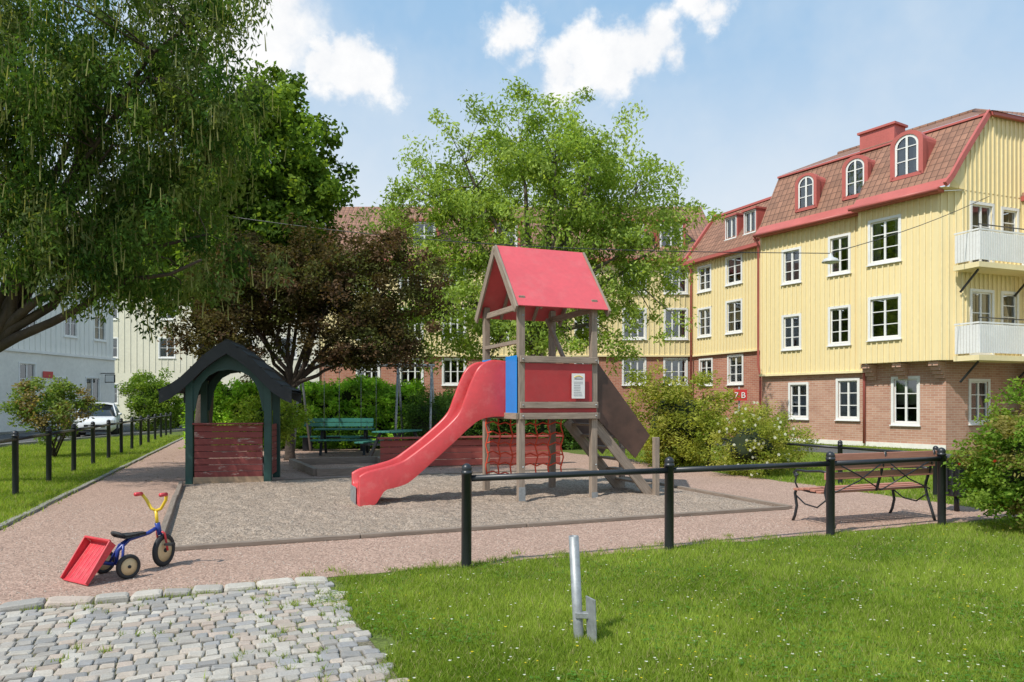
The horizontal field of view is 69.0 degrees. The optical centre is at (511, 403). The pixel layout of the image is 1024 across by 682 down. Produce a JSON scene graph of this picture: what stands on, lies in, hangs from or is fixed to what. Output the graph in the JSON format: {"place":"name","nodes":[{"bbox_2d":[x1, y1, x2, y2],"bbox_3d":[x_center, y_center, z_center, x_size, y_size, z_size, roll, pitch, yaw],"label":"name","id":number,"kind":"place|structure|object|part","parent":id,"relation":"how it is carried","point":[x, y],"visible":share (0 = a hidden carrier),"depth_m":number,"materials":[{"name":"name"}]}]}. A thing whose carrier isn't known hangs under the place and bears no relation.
{"place":"outdoors","nodes":[
{"label":"outdoors","id":0,"kind":"place"},
{"bbox_2d":[0,434,183,530],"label":"verge grass","id":1,"kind":"structure","parent":0,"point":[36,489],"depth_m":16.84,"materials":[{"name":"green plant"}]},
{"bbox_2d":[0,424,184,443],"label":"road","id":2,"kind":"structure","parent":0,"point":[125,431],"depth_m":35.43,"materials":[{"name":"grey asphalt"}]},
{"bbox_2d":[0,424,184,446],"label":"kerb","id":3,"kind":"structure","parent":2,"relation":"on","point":[68,439],"depth_m":32.87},
{"bbox_2d":[71,402,121,436],"bbox_3d":[-18.898,0.734,33.995,2.000,1.538,4.010,0,0,-25],"label":"parked car","id":4,"kind":"object","parent":2,"relation":"on","point":[111,413],"visible":0.56,"depth_m":32.94,"materials":[{"name":"white paint"}]},
{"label":"windows","id":5,"kind":"part","parent":4,"relation":"part of","materials":[{"name":"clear glass"}]},
{"bbox_2d":[169,470,771,544],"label":"sand","id":6,"kind":"structure","parent":0,"point":[437,497],"depth_m":10.59,"materials":[{"name":"beige sand"}]},
{"bbox_2d":[157,339,301,484],"bbox_3d":[-5.350,0.168,14.364,2.324,2.665,1.689,0,0,-10],"label":"playhouse","id":7,"kind":"object","parent":6,"relation":"on","point":[202,376],"visible":0.98,"depth_m":13.74,"materials":[{"name":"green paint"}]},
{"bbox_2d":[350,245,658,505],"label":"play tower","id":8,"kind":"structure","parent":6,"relation":"on","point":[521,286],"depth_m":11.51,"materials":[{"name":"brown wood"}]},
{"bbox_2d":[0,440,1017,604],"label":"gravel path","id":9,"kind":"structure","parent":0,"point":[118,489],"depth_m":8.61,"materials":[{"name":"beige gravel"}]},
{"bbox_2d":[0,437,183,529],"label":"path edging","id":10,"kind":"object","parent":9,"relation":"on","point":[58,498],"visible":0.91,"depth_m":12.44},
{"bbox_2d":[60,492,174,585],"bbox_3d":[-3.376,1.151,6.550,0.430,0.697,0.958,0,0,32],"label":"tricycle","id":11,"kind":"object","parent":9,"relation":"on","point":[91,558],"visible":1,"depth_m":6.39,"materials":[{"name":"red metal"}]},
{"bbox_2d":[227,392,317,463],"bbox_3d":[-5.283,0.464,16.306,1.955,2.086,1.376,0,0,0],"label":"shrub","id":12,"kind":"object","parent":9,"relation":"on","point":[253,414],"visible":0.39,"depth_m":16.20,"materials":[{"name":"green plant"}]},
{"bbox_2d":[114,449,459,486],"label":"leaf litter","id":13,"kind":"object","parent":9,"relation":"on","point":[283,459],"visible":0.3,"depth_m":17.99,"materials":[{"name":"brown plant"}]},
{"bbox_2d":[300,418,373,450],"bbox_3d":[-5.500,0.991,23.426,2.200,1.023,0.572,0,0,0],"label":"park bench","id":14,"kind":"object","parent":9,"relation":"on","point":[305,445],"visible":0.65,"depth_m":23.64,"materials":[{"name":"green paint"}]},
{"bbox_2d":[310,428,374,455],"bbox_3d":[-4.900,1.128,21.800,1.700,0.775,1.730,0,0,-6],"label":"picnic table","id":15,"kind":"object","parent":9,"relation":"on","point":[320,439],"visible":0.83,"depth_m":21.50,"materials":[{"name":"green paint"}]},
{"bbox_2d":[295,364,434,450],"bbox_3d":[-4.350,0.173,22.200,4.100,2.676,1.863,0,0,0],"label":"swing frame","id":16,"kind":"object","parent":9,"relation":"on","point":[398,386],"visible":0.52,"depth_m":22.17,"materials":[{"name":"metal"}]},
{"bbox_2d":[354,429,421,455],"bbox_3d":[-3.100,1.128,20.200,1.730,0.775,1.600,0,0,19],"label":"picnic table","id":17,"kind":"object","parent":9,"relation":"on","point":[374,443],"visible":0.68,"depth_m":19.79,"materials":[{"name":"green paint"}]},
{"bbox_2d":[384,438,515,466],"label":"posts","id":18,"kind":"object","parent":9,"relation":"on","point":[431,466],"visible":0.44,"depth_m":17.76,"materials":[{"name":"red wood"}]},
{"bbox_2d":[377,435,562,465],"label":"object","id":19,"kind":"object","parent":9,"relation":"on","point":[389,450],"visible":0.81,"depth_m":17.70,"materials":[{"name":"red wood"}]},
{"bbox_2d":[155,456,791,550],"bbox_3d":[-1.757,1.418,13.796,8.181,0.160,10.424,0,0,-22],"label":"timber edging","id":20,"kind":"object","parent":9,"relation":"on","point":[303,464],"visible":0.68,"depth_m":9.76,"materials":[{"name":"wood"}]},
{"bbox_2d":[0,502,958,602],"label":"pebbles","id":21,"kind":"object","parent":9,"relation":"on","point":[364,543],"visible":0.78,"depth_m":8.15,"materials":[{"name":"stone"}]},
{"bbox_2d":[792,450,936,528],"bbox_3d":[4.486,1.052,9.495,1.800,0.912,0.712,0,0,-22],"label":"park bench","id":22,"kind":"object","parent":9,"relation":"on","point":[896,485],"visible":0.85,"depth_m":9.31,"materials":[{"name":"paint"}]},
{"bbox_2d":[946,461,972,511],"bbox_3d":[6.150,1.120,10.300,0.432,0.760,0.442,0,0,0],"label":"litter bin","id":23,"kind":"object","parent":9,"relation":"on","point":[955,493],"visible":0.2,"depth_m":10.18,"materials":[{"name":"black metal"}]},
{"bbox_2d":[0,426,1023,681],"bbox_3d":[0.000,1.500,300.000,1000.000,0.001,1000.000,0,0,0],"label":"ground","id":24,"kind":"structure","parent":0,"point":[380,642],"depth_m":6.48,"materials":[{"name":"green plant"}]},
{"bbox_2d":[0,375,104,456],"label":"shrub","id":25,"kind":"object","parent":24,"relation":"on","point":[57,407],"visible":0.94,"depth_m":20.19,"materials":[{"name":"green plant"}]},
{"bbox_2d":[0,412,171,494],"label":"bollard fence","id":26,"kind":"object","parent":24,"relation":"on","point":[16,437],"visible":0.94,"depth_m":15.97,"materials":[{"name":"black metal"}]},
{"bbox_2d":[0,0,296,351],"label":"wingnut tree","id":27,"kind":"object","parent":24,"relation":"on","point":[37,103],"visible":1,"depth_m":12.26,"materials":[{"name":"green plant"}]},
{"bbox_2d":[114,367,184,430],"bbox_3d":[-19.223,-0.080,40.013,3.851,3.690,4.275,0,0,0],"label":"shrub","id":28,"kind":"object","parent":24,"relation":"on","point":[143,402],"visible":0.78,"depth_m":39.33,"materials":[{"name":"green plant"}]},
{"bbox_2d":[0,581,408,681],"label":"cobblestones","id":29,"kind":"structure","parent":24,"relation":"on","point":[13,628],"depth_m":4.61,"materials":[{"name":"stone"}]},
{"bbox_2d":[0,576,327,611],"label":"kerb stones","id":30,"kind":"object","parent":29,"relation":"on","point":[69,601],"visible":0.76,"depth_m":5.65,"materials":[{"name":"stone"}]},
{"bbox_2d":[113,298,318,420],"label":"walls","id":31,"kind":"structure","parent":24,"relation":"on","point":[121,375],"depth_m":60.00,"materials":[{"name":"beige wood"}]},
{"bbox_2d":[113,303,292,400],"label":"rooms","id":32,"kind":"object","parent":31,"relation":"attached to","point":[163,352],"visible":0.06,"depth_m":60.95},
{"bbox_2d":[113,304,295,401],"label":"curtains","id":33,"kind":"object","parent":31,"relation":"attached to","point":[115,340],"visible":0.09,"depth_m":60.19,"materials":[{"name":"fabric"}]},
{"bbox_2d":[113,299,296,404],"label":"window frames","id":34,"kind":"structure","parent":31,"relation":"attached to","point":[159,351],"depth_m":59.97,"materials":[{"name":"white wood"}]},
{"bbox_2d":[117,304,316,371],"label":"battens","id":35,"kind":"object","parent":31,"relation":"attached to","point":[155,347],"visible":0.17,"depth_m":59.96,"materials":[{"name":"beige wood"}]},
{"bbox_2d":[91,57,360,451],"bbox_3d":[-8.826,-4.611,22.914,8.568,12.452,5.911,0,0,0],"label":"maple tree","id":36,"kind":"object","parent":24,"relation":"on","point":[303,182],"visible":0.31,"depth_m":21.90,"materials":[{"name":"green plant"}]},
{"bbox_2d":[179,374,426,448],"bbox_3d":[-6.876,0.361,25.056,8.235,2.740,2.483,0,0,0],"label":"laurel hedge","id":37,"kind":"object","parent":24,"relation":"on","point":[362,396],"visible":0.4,"depth_m":24.39,"materials":[{"name":"green plant"}]},
{"bbox_2d":[157,202,457,459],"bbox_3d":[-5.328,-1.747,19.483,7.815,6.699,4.271,0,0,0],"label":"copper plum tree","id":38,"kind":"object","parent":24,"relation":"on","point":[314,296],"visible":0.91,"depth_m":18.97,"materials":[{"name":"brown plant"}]},
{"bbox_2d":[20,533,785,681],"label":"weeds","id":39,"kind":"object","parent":24,"relation":"on","point":[505,558],"visible":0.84,"depth_m":5.55,"materials":[{"name":"green plant"}]},
{"bbox_2d":[392,384,453,439],"bbox_3d":[-2.551,0.565,22.752,2.342,2.293,2.292,0,0,-37],"label":"juniper bush","id":40,"kind":"object","parent":24,"relation":"on","point":[419,416],"visible":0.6,"depth_m":22.25,"materials":[{"name":"green plant"}]},
{"bbox_2d":[400,386,581,449],"bbox_3d":[-0.515,0.553,24.339,6.270,2.336,2.327,0,0,0],"label":"dark hedge","id":41,"kind":"object","parent":24,"relation":"on","point":[568,442],"visible":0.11,"depth_m":23.91,"materials":[{"name":"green plant"}]},
{"bbox_2d":[341,76,725,376],"bbox_3d":[0.630,-4.846,26.323,13.235,12.892,7.976,0,0,0],"label":"cherry tree","id":42,"kind":"object","parent":24,"relation":"on","point":[534,163],"visible":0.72,"depth_m":24.97,"materials":[{"name":"green plant"}]},
{"bbox_2d":[569,535,596,642],"bbox_3d":[0.460,1.198,4.703,0.216,0.707,0.086,0,0,37],"label":"steel post","id":43,"kind":"object","parent":24,"relation":"on","point":[588,615],"visible":0.77,"depth_m":4.71,"materials":[{"name":"silver metal"}]},
{"bbox_2d":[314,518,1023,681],"bbox_3d":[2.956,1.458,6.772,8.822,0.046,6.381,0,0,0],"label":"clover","id":44,"kind":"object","parent":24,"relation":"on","point":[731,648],"depth_m":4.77,"materials":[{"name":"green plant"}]},
{"bbox_2d":[617,360,749,467],"bbox_3d":[3.951,0.360,17.894,3.200,2.772,2.831,0,0,-27],"label":"forsythia bush","id":45,"kind":"object","parent":24,"relation":"on","point":[679,419],"visible":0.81,"depth_m":17.36,"materials":[{"name":"green plant"}]},
{"bbox_2d":[461,447,971,566],"bbox_3d":[3.438,1.048,8.372,8.455,1.005,0.136,0,0,-23],"label":"bollard fence","id":46,"kind":"object","parent":24,"relation":"on","point":[830,463],"visible":0.94,"depth_m":7.55,"materials":[{"name":"black metal"}]},
{"bbox_2d":[692,351,761,436],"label":"brick walls","id":47,"kind":"structure","parent":24,"relation":"on","point":[751,380],"depth_m":33.01,"materials":[{"name":"brown brick"}]},
{"bbox_2d":[696,209,755,385],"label":"window frames","id":48,"kind":"structure","parent":47,"relation":"on","point":[735,331],"depth_m":33.14,"materials":[{"name":"white wood"}]},
{"bbox_2d":[692,349,759,356],"bbox_3d":[9.612,-2.235,33.104,0.129,0.070,5.200,0,0,-24],"label":"sill board","id":49,"kind":"object","parent":47,"relation":"attached to","point":[725,353],"visible":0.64,"depth_m":33.14,"materials":[{"name":"yellow paint"}]},
{"bbox_2d":[693,247,759,354],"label":"cladding","id":50,"kind":"structure","parent":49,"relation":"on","point":[712,263],"depth_m":33.31,"materials":[{"name":"yellow paint"}]},
{"bbox_2d":[702,268,741,381],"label":"curtains","id":51,"kind":"object","parent":50,"relation":"attached to","point":[703,321],"visible":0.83,"depth_m":34.85,"materials":[{"name":"fabric"}]},
{"bbox_2d":[691,248,754,354],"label":"battens","id":52,"kind":"object","parent":50,"relation":"attached to","point":[723,307],"visible":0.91,"depth_m":33.35,"materials":[{"name":"yellow paint"}]},
{"bbox_2d":[733,387,746,410],"bbox_3d":[7.013,0.500,22.902,0.413,2.000,0.135,0,0,14],"label":"house number sign","id":53,"kind":"object","parent":24,"relation":"on","point":[741,392],"visible":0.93,"depth_m":22.85,"materials":[{"name":"metal"}]},
{"bbox_2d":[702,401,801,477],"bbox_3d":[4.928,0.801,15.324,2.100,1.691,1.812,0,0,0],"label":"spirea bush","id":54,"kind":"object","parent":24,"relation":"on","point":[751,444],"visible":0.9,"depth_m":15.17,"materials":[{"name":"green plant"}]},
{"bbox_2d":[720,397,823,471],"bbox_3d":[5.766,0.743,16.582,1.994,1.757,2.159,0,0,38],"label":"spirea bush","id":55,"kind":"object","parent":24,"relation":"on","point":[792,447],"visible":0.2,"depth_m":16.37,"materials":[{"name":"green plant"}]},
{"bbox_2d":[597,442,1001,509],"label":"verge grass","id":56,"kind":"structure","parent":24,"relation":"on","point":[819,477],"depth_m":14.84,"materials":[{"name":"green plant"}]},
{"bbox_2d":[660,433,938,496],"bbox_3d":[4.585,1.115,17.335,0.096,0.870,11.796,0,0,-22],"label":"bollard fence","id":57,"kind":"object","parent":24,"relation":"on","point":[840,447],"visible":0.25,"depth_m":13.68,"materials":[{"name":"black metal"}]},
{"bbox_2d":[788,438,945,449],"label":"plinth","id":58,"kind":"structure","parent":24,"relation":"on","point":[899,445],"depth_m":25.51,"materials":[{"name":"grey concrete"}]},
{"bbox_2d":[762,360,1023,449],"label":"brick walls","id":59,"kind":"structure","parent":24,"relation":"on","point":[944,405],"depth_m":24.92,"materials":[{"name":"brown brick"}]},
{"bbox_2d":[759,370,864,376],"bbox_3d":[11.117,-1.100,27.805,0.169,0.080,4.500,0,0,-32],"label":"sill board","id":60,"kind":"object","parent":59,"relation":"attached to","point":[816,373],"visible":0.86,"depth_m":27.64,"materials":[{"name":"yellow paint"}]},
{"bbox_2d":[760,116,1023,373],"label":"cladding","id":61,"kind":"structure","parent":59,"relation":"on","point":[958,180],"depth_m":24.19,"materials":[{"name":"yellow paint"}]},
{"bbox_2d":[90,194,988,263],"bbox_3d":[1.283,-4.930,19.381,28.214,3.159,4.689,0,0,-7],"label":"street lamp","id":62,"kind":"object","parent":61,"relation":"attached to","point":[830,259],"visible":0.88,"depth_m":18.59,"materials":[{"name":"black paint"},{"name":"metal"}]},
{"bbox_2d":[753,213,864,442],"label":"downpipes","id":63,"kind":"object","parent":61,"relation":"attached to","point":[757,243],"visible":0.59,"depth_m":29.62,"materials":[{"name":"red metal"}]},
{"bbox_2d":[755,109,1023,237],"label":"red trim","id":64,"kind":"structure","parent":61,"relation":"attached to","point":[987,114],"depth_m":24.64,"materials":[{"name":"metal"}]},
{"bbox_2d":[753,187,938,236],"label":"gutters","id":65,"kind":"object","parent":64,"relation":"attached to","point":[855,208],"visible":0.92,"depth_m":25.48,"materials":[{"name":"red metal"}]},
{"bbox_2d":[760,110,1023,226],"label":"roof tiles","id":66,"kind":"object","parent":64,"relation":"on","point":[950,144],"visible":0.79,"depth_m":26.15,"materials":[{"name":"red tile"}]},
{"bbox_2d":[795,130,935,212],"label":"dormers","id":67,"kind":"object","parent":66,"relation":"attached to","point":[926,144],"visible":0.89,"depth_m":25.92,"materials":[{"name":"red metal"}]},
{"bbox_2d":[857,121,907,150],"bbox_3d":[13.795,-9.550,27.748,0.840,1.300,1.490,0,0,-32],"label":"chimney","id":68,"kind":"object","parent":66,"relation":"on","point":[883,133],"visible":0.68,"depth_m":27.43,"materials":[{"name":"red metal"}]},
{"bbox_2d":[837,108,987,153],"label":"ridge tiles","id":69,"kind":"object","parent":66,"relation":"attached to","point":[940,120],"visible":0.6,"depth_m":28.65,"materials":[{"name":"red tile"}]},
{"bbox_2d":[939,186,963,190],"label":"soffit","id":70,"kind":"structure","parent":64,"relation":"attached to","point":[948,188],"depth_m":23.11,"materials":[{"name":"yellow paint"}]},
{"bbox_2d":[761,117,1023,373],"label":"battens","id":71,"kind":"object","parent":61,"relation":"attached to","point":[899,264],"visible":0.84,"depth_m":24.18,"materials":[{"name":"yellow paint"}]},
{"bbox_2d":[786,137,1007,420],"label":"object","id":72,"kind":"object","parent":61,"relation":"attached to","point":[892,317],"visible":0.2,"depth_m":25.64,"materials":[{"name":"black glass"}]},
{"bbox_2d":[795,252,912,420],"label":"window plants","id":73,"kind":"object","parent":72,"relation":"in","point":[796,343],"depth_m":26.82,"materials":[{"name":"plant"}]},
{"bbox_2d":[787,139,1011,419],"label":"curtains","id":74,"kind":"object","parent":72,"relation":"attached to","point":[912,388],"visible":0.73,"depth_m":25.20,"materials":[{"name":"fabric"}]},
{"bbox_2d":[780,134,1018,426],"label":"window frames","id":75,"kind":"structure","parent":61,"relation":"attached to","point":[871,338],"depth_m":25.16,"materials":[{"name":"white wood"}]},
{"bbox_2d":[953,261,1023,362],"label":"balcony slabs","id":76,"kind":"structure","parent":61,"relation":"attached to","point":[992,268],"depth_m":22.80,"materials":[{"name":"yellow concrete"}]},
{"bbox_2d":[959,223,1023,382],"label":"balcony brackets","id":77,"kind":"object","parent":61,"relation":"attached to","point":[960,291],"visible":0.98,"depth_m":22.85,"materials":[{"name":"metal"}]},
{"bbox_2d":[954,228,1023,355],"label":"balconies","id":78,"kind":"structure","parent":77,"relation":"attached to","point":[1003,246],"depth_m":22.63,"materials":[{"name":"white paint"}]},
{"bbox_2d":[866,360,948,363],"bbox_3d":[13.009,-1.350,24.446,0.550,0.001,3.200,0,0,-32],"label":"bay underside","id":79,"kind":"object","parent":59,"relation":"on","point":[907,361],"visible":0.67,"depth_m":24.19,"materials":[{"name":"yellow paint"}]},
{"bbox_2d":[941,377,1023,535],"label":"rose bush","id":80,"kind":"object","parent":24,"relation":"on","point":[1001,441],"visible":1,"depth_m":8.55,"materials":[{"name":"green plant"}]},
{"bbox_2d":[1,0,1023,318],"label":"sky","id":81,"kind":"structure","parent":0,"point":[747,94],"materials":[{"name":"blue"}]},
{"bbox_2d":[319,205,707,429],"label":"brick terrace","id":82,"kind":"structure","parent":0,"point":[674,356],"depth_m":36.00,"materials":[{"name":"yellow paint"}]},
{"bbox_2d":[355,222,688,385],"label":"window frames","id":83,"kind":"structure","parent":82,"relation":"in","point":[685,292],"depth_m":35.97,"materials":[{"name":"white paint"}]},
{"bbox_2d":[685,200,769,261],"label":"roof tiles","id":84,"kind":"object","parent":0,"point":[712,241],"visible":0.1,"depth_m":34.00,"materials":[{"name":"red tile"}]},
{"bbox_2d":[683,196,770,265],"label":"red trim","id":85,"kind":"structure","parent":84,"relation":"attached to","point":[760,211],"depth_m":32.88,"materials":[{"name":"metal"}]},
{"bbox_2d":[688,244,759,395],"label":"downpipes","id":86,"kind":"object","parent":85,"relation":"attached to","point":[690,328],"visible":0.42,"depth_m":35.23,"materials":[{"name":"red metal"}]},
{"bbox_2d":[703,212,754,381],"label":"rooms","id":87,"kind":"object","parent":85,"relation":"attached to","point":[738,306],"visible":0.23,"depth_m":33.41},
{"bbox_2d":[705,441,959,455],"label":"asphalt lane","id":88,"kind":"structure","parent":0,"point":[820,449],"depth_m":23.45,"materials":[{"name":"grey asphalt"}]},
{"label":"pavement","id":89,"kind":"structure","parent":0,"visible":0},
{"bbox_2d":[0,350,114,431],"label":"walls","id":90,"kind":"structure","parent":89,"relation":"on","point":[76,370],"depth_m":41.53,"materials":[{"name":"white paint"}]},
{"bbox_2d":[43,371,52,377],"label":"number sign","id":91,"kind":"object","parent":90,"relation":"attached to","point":[46,374],"visible":0.86,"depth_m":41.22,"materials":[{"name":"red metal"}]},
{"bbox_2d":[2,209,112,357],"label":"cladding","id":92,"kind":"structure","parent":90,"relation":"on","point":[21,344],"depth_m":43.62,"materials":[{"name":"white wood"}]},
{"bbox_2d":[0,226,110,357],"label":"battens","id":93,"kind":"object","parent":92,"relation":"attached to","point":[70,338],"visible":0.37,"depth_m":43.28,"materials":[{"name":"white wood"}]},
{"bbox_2d":[20,273,100,383],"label":"rooms","id":94,"kind":"object","parent":92,"relation":"attached to","point":[22,370],"visible":0.05,"depth_m":43.85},
{"bbox_2d":[30,309,102,401],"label":"curtains","id":95,"kind":"object","parent":94,"relation":"attached to","point":[89,386],"visible":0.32,"depth_m":45.19,"materials":[{"name":"fabric"}]},
{"bbox_2d":[18,286,105,401],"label":"window frames","id":96,"kind":"structure","parent":92,"relation":"attached to","point":[86,378],"depth_m":43.84,"materials":[{"name":"wood"}]},
{"bbox_2d":[5,218,115,359],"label":"cornice","id":97,"kind":"structure","parent":90,"relation":"on","point":[54,353],"depth_m":42.05,"materials":[{"name":"white paint"}]},
{"bbox_2d":[101,373,114,382],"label":"hanging sign","id":98,"kind":"object","parent":90,"relation":"attached to","point":[110,373],"visible":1,"depth_m":45.71,"materials":[{"name":"black metal"}]},
{"bbox_2d":[105,375,113,381],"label":"sign face","id":99,"kind":"object","parent":98,"relation":"attached to","point":[109,378],"visible":1,"depth_m":45.70}
]}

